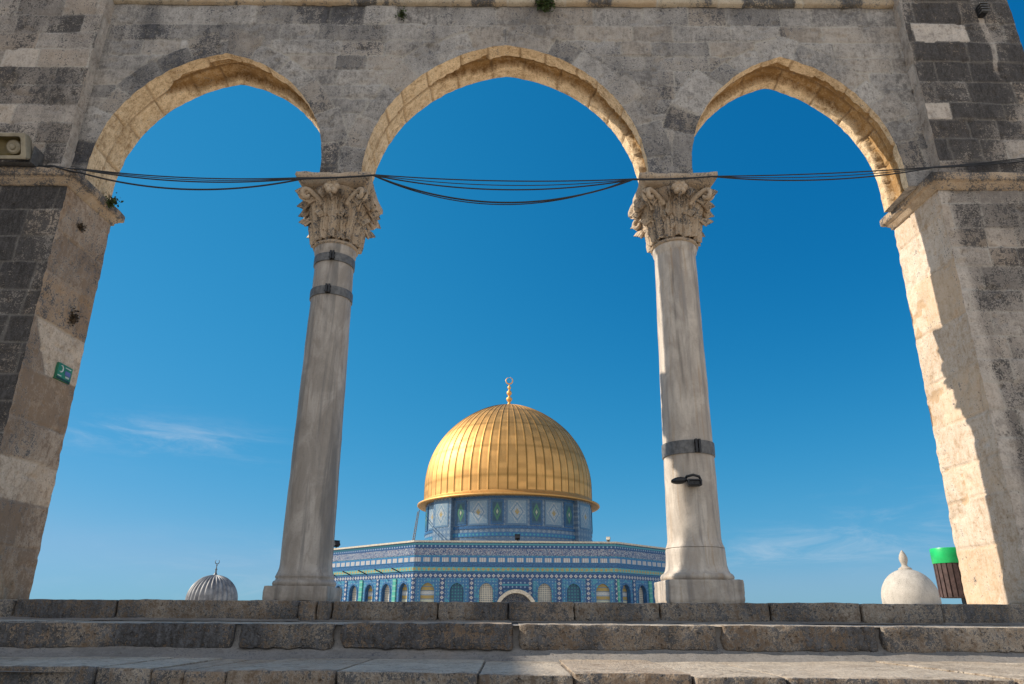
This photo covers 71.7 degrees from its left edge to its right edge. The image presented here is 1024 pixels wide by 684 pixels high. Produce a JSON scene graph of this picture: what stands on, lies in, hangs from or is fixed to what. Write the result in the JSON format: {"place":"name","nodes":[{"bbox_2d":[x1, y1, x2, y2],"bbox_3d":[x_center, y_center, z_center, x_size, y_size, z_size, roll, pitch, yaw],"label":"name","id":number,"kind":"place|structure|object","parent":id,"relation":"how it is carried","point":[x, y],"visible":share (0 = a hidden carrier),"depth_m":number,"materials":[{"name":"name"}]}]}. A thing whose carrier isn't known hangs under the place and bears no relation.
{"place":"outdoors","nodes":[
{"label":"outdoors","id":0,"kind":"place"},
{"bbox_2d":[185,561,237,599],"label":"ribbed dome building","id":1,"kind":"structure","parent":0,"point":[215,586],"depth_m":184.85,"materials":[{"name":"metal"}]},
{"bbox_2d":[107,620,900,624],"bbox_3d":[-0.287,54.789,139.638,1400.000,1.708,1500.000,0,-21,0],"label":"stone step","id":2,"kind":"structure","parent":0,"point":[516,622],"depth_m":5.57,"materials":[{"name":"grey stone"}]},
{"bbox_2d":[332,377,665,602],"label":"golden domed shrine","id":3,"kind":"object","parent":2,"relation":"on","point":[498,477],"visible":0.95,"depth_m":86.28,"materials":[{"name":"blue stone"}]},
{"bbox_2d":[334,540,339,547],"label":"roof floodlight","id":4,"kind":"object","parent":3,"relation":"on","point":[336,543],"visible":0.74,"depth_m":82.32,"materials":[{"name":"black metal"}]},
{"bbox_2d":[348,583,357,600],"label":"window","id":5,"kind":"structure","parent":3,"relation":"in","point":[353,591],"depth_m":78.13,"materials":[{"name":"blue tile"}]},
{"bbox_2d":[363,583,373,601],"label":"window","id":6,"kind":"structure","parent":3,"relation":"in","point":[369,590],"depth_m":76.19,"materials":[{"name":"blue tile"}]},
{"bbox_2d":[380,582,390,601],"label":"window","id":7,"kind":"structure","parent":3,"relation":"in","point":[385,593],"depth_m":74.30,"materials":[{"name":"blue tile"}]},
{"bbox_2d":[397,581,408,601],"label":"window","id":8,"kind":"structure","parent":3,"relation":"in","point":[403,590],"depth_m":72.38,"materials":[{"name":"glass"}]},
{"bbox_2d":[412,510,419,539],"bbox_3d":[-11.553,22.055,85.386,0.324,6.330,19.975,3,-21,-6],"label":"leaning ladder","id":9,"kind":"object","parent":3,"relation":"on","point":[415,526],"visible":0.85,"depth_m":84.31,"materials":[{"name":"metal"}]},
{"bbox_2d":[418,581,435,601],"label":"window","id":10,"kind":"structure","parent":3,"relation":"in","point":[427,591],"depth_m":71.22,"materials":[{"name":"glass"}]},
{"bbox_2d":[448,581,464,601],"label":"window","id":11,"kind":"structure","parent":3,"relation":"in","point":[456,591],"depth_m":71.28,"materials":[{"name":"teal tile"}]},
{"bbox_2d":[477,581,493,601],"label":"window","id":12,"kind":"structure","parent":3,"relation":"in","point":[485,590],"depth_m":71.36,"materials":[{"name":"beige glass"}]},
{"bbox_2d":[515,534,519,540],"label":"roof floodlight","id":13,"kind":"object","parent":3,"relation":"on","point":[517,537],"visible":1,"depth_m":73.11,"materials":[{"name":"black metal"}]},
{"bbox_2d":[536,581,552,601],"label":"window","id":14,"kind":"structure","parent":3,"relation":"in","point":[544,592],"depth_m":71.45,"materials":[{"name":"glass"}]},
{"bbox_2d":[566,582,581,602],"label":"window","id":15,"kind":"structure","parent":3,"relation":"in","point":[573,590],"depth_m":71.54,"materials":[{"name":"teal tile"}]},
{"bbox_2d":[595,582,611,601],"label":"window","id":16,"kind":"structure","parent":3,"relation":"in","point":[602,590],"depth_m":71.59,"materials":[{"name":"glass"}]},
{"bbox_2d":[621,582,631,602],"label":"window","id":17,"kind":"structure","parent":3,"relation":"in","point":[625,590],"depth_m":72.82,"materials":[{"name":"blue tile"}]},
{"bbox_2d":[638,584,647,602],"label":"window","id":18,"kind":"structure","parent":3,"relation":"in","point":[642,591],"depth_m":74.82,"materials":[{"name":"blue tile"}]},
{"bbox_2d":[0,599,1023,683],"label":"stone stairs","id":19,"kind":"structure","parent":2,"relation":"on","point":[75,641],"depth_m":3.97,"materials":[{"name":"stone"}]},
{"bbox_2d":[0,0,1023,604],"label":"stone arcade","id":20,"kind":"object","parent":19,"relation":"on","point":[894,86],"visible":0.98,"depth_m":6.98,"materials":[{"name":"grey stone"}]},
{"bbox_2d":[0,133,43,166],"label":"horn loudspeaker","id":21,"kind":"object","parent":20,"relation":"attached to","point":[15,146],"visible":1,"depth_m":6.59,"materials":[{"name":"beige plastic"}]},
{"bbox_2d":[52,362,72,384],"bbox_3d":[-4.160,0.290,6.553,0.069,0.150,0.210,0,-21,0],"label":"wall sign","id":22,"kind":"object","parent":20,"relation":"attached to","point":[63,373],"visible":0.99,"depth_m":6.52,"materials":[{"name":"green metal"}]},
{"bbox_2d":[67,308,82,326],"bbox_3d":[-4.137,-0.232,6.689,0.141,0.187,0.123,-11,-24,27],"label":"dry tuft","id":23,"kind":"object","parent":20,"relation":"attached to","point":[73,318],"visible":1,"depth_m":6.67,"materials":[{"name":"brown plant"}]},
{"bbox_2d":[77,222,86,232],"bbox_3d":[-4.149,-1.103,6.824,0.114,0.116,0.124,5,-22,-11],"label":"dry tuft","id":24,"kind":"object","parent":20,"relation":"attached to","point":[82,226],"visible":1,"depth_m":6.83,"materials":[{"name":"brown plant"}]},
{"bbox_2d":[105,192,123,208],"bbox_3d":[-4.048,-1.425,7.202,0.180,0.179,0.150,14,-25,-32],"label":"wall plant","id":25,"kind":"object","parent":20,"relation":"attached to","point":[112,202],"depth_m":7.17,"materials":[{"name":"green plant"}]},
{"bbox_2d":[43,165,631,202],"bbox_3d":[-1.767,-1.471,6.622,5.775,0.406,0.096,0,-21,0],"label":"overhead cable","id":26,"kind":"object","parent":20,"relation":"attached to","point":[336,178],"visible":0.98,"depth_m":6.58,"materials":[{"name":"black rubber"}]},
{"bbox_2d":[394,6,407,20],"bbox_3d":[-1.174,-3.497,7.567,0.150,0.148,0.118,-13,-25,31],"label":"wall plant","id":27,"kind":"object","parent":20,"relation":"attached to","point":[401,14],"depth_m":7.56,"materials":[{"name":"green plant"}]},
{"bbox_2d":[383,179,628,204],"bbox_3d":[-0.108,-1.419,6.605,2.434,0.332,0.010,0,-21,0],"label":"overhead cable","id":28,"kind":"object","parent":20,"relation":"attached to","point":[485,203],"visible":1,"depth_m":6.56,"materials":[{"name":"black rubber"}]},
{"bbox_2d":[37,161,1023,189],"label":"overhead cable","id":29,"kind":"object","parent":20,"relation":"attached to","point":[547,188],"visible":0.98,"depth_m":6.62,"materials":[{"name":"black rubber"}]},
{"bbox_2d":[38,158,1023,181],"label":"overhead cable","id":30,"kind":"object","parent":20,"relation":"attached to","point":[555,180],"visible":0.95,"depth_m":6.64,"materials":[{"name":"black rubber"}]},
{"bbox_2d":[534,0,556,12],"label":"wall plant","id":31,"kind":"object","parent":20,"relation":"attached to","point":[547,5],"depth_m":7.52,"materials":[{"name":"green plant"}]},
{"bbox_2d":[79,159,1023,185],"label":"overhead cable","id":32,"kind":"object","parent":20,"relation":"attached to","point":[557,184],"visible":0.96,"depth_m":6.63,"materials":[{"name":"black rubber"}]},
{"bbox_2d":[671,474,701,486],"bbox_3d":[1.425,1.129,5.780,0.254,0.102,0.118,0,-21,0],"label":"column lamp","id":33,"kind":"object","parent":20,"relation":"attached to","point":[682,480],"visible":1,"depth_m":5.74,"materials":[{"name":"black metal"}]},
{"bbox_2d":[975,2,989,17],"bbox_3d":[4.911,-3.471,7.409,0.084,0.140,0.100,0,-21,0],"label":"wall lamp","id":34,"kind":"object","parent":20,"relation":"attached to","point":[982,10],"visible":1,"depth_m":7.38,"materials":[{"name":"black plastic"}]},
{"bbox_2d":[881,550,941,603],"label":"white domed kiosk","id":35,"kind":"object","parent":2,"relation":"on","point":[904,583],"visible":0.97,"depth_m":41.60,"materials":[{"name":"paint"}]},
{"bbox_2d":[929,547,966,603],"bbox_3d":[4.742,2.534,7.607,0.356,0.612,0.356,0,-21,0],"label":"litter bin","id":36,"kind":"object","parent":2,"relation":"on","point":[945,561],"visible":0.73,"depth_m":7.53,"materials":[{"name":"brown wood"}]},
{"bbox_2d":[29,0,1023,603],"label":"sky","id":37,"kind":"structure","parent":0,"point":[176,453],"materials":[{"name":"blue"}]}
]}

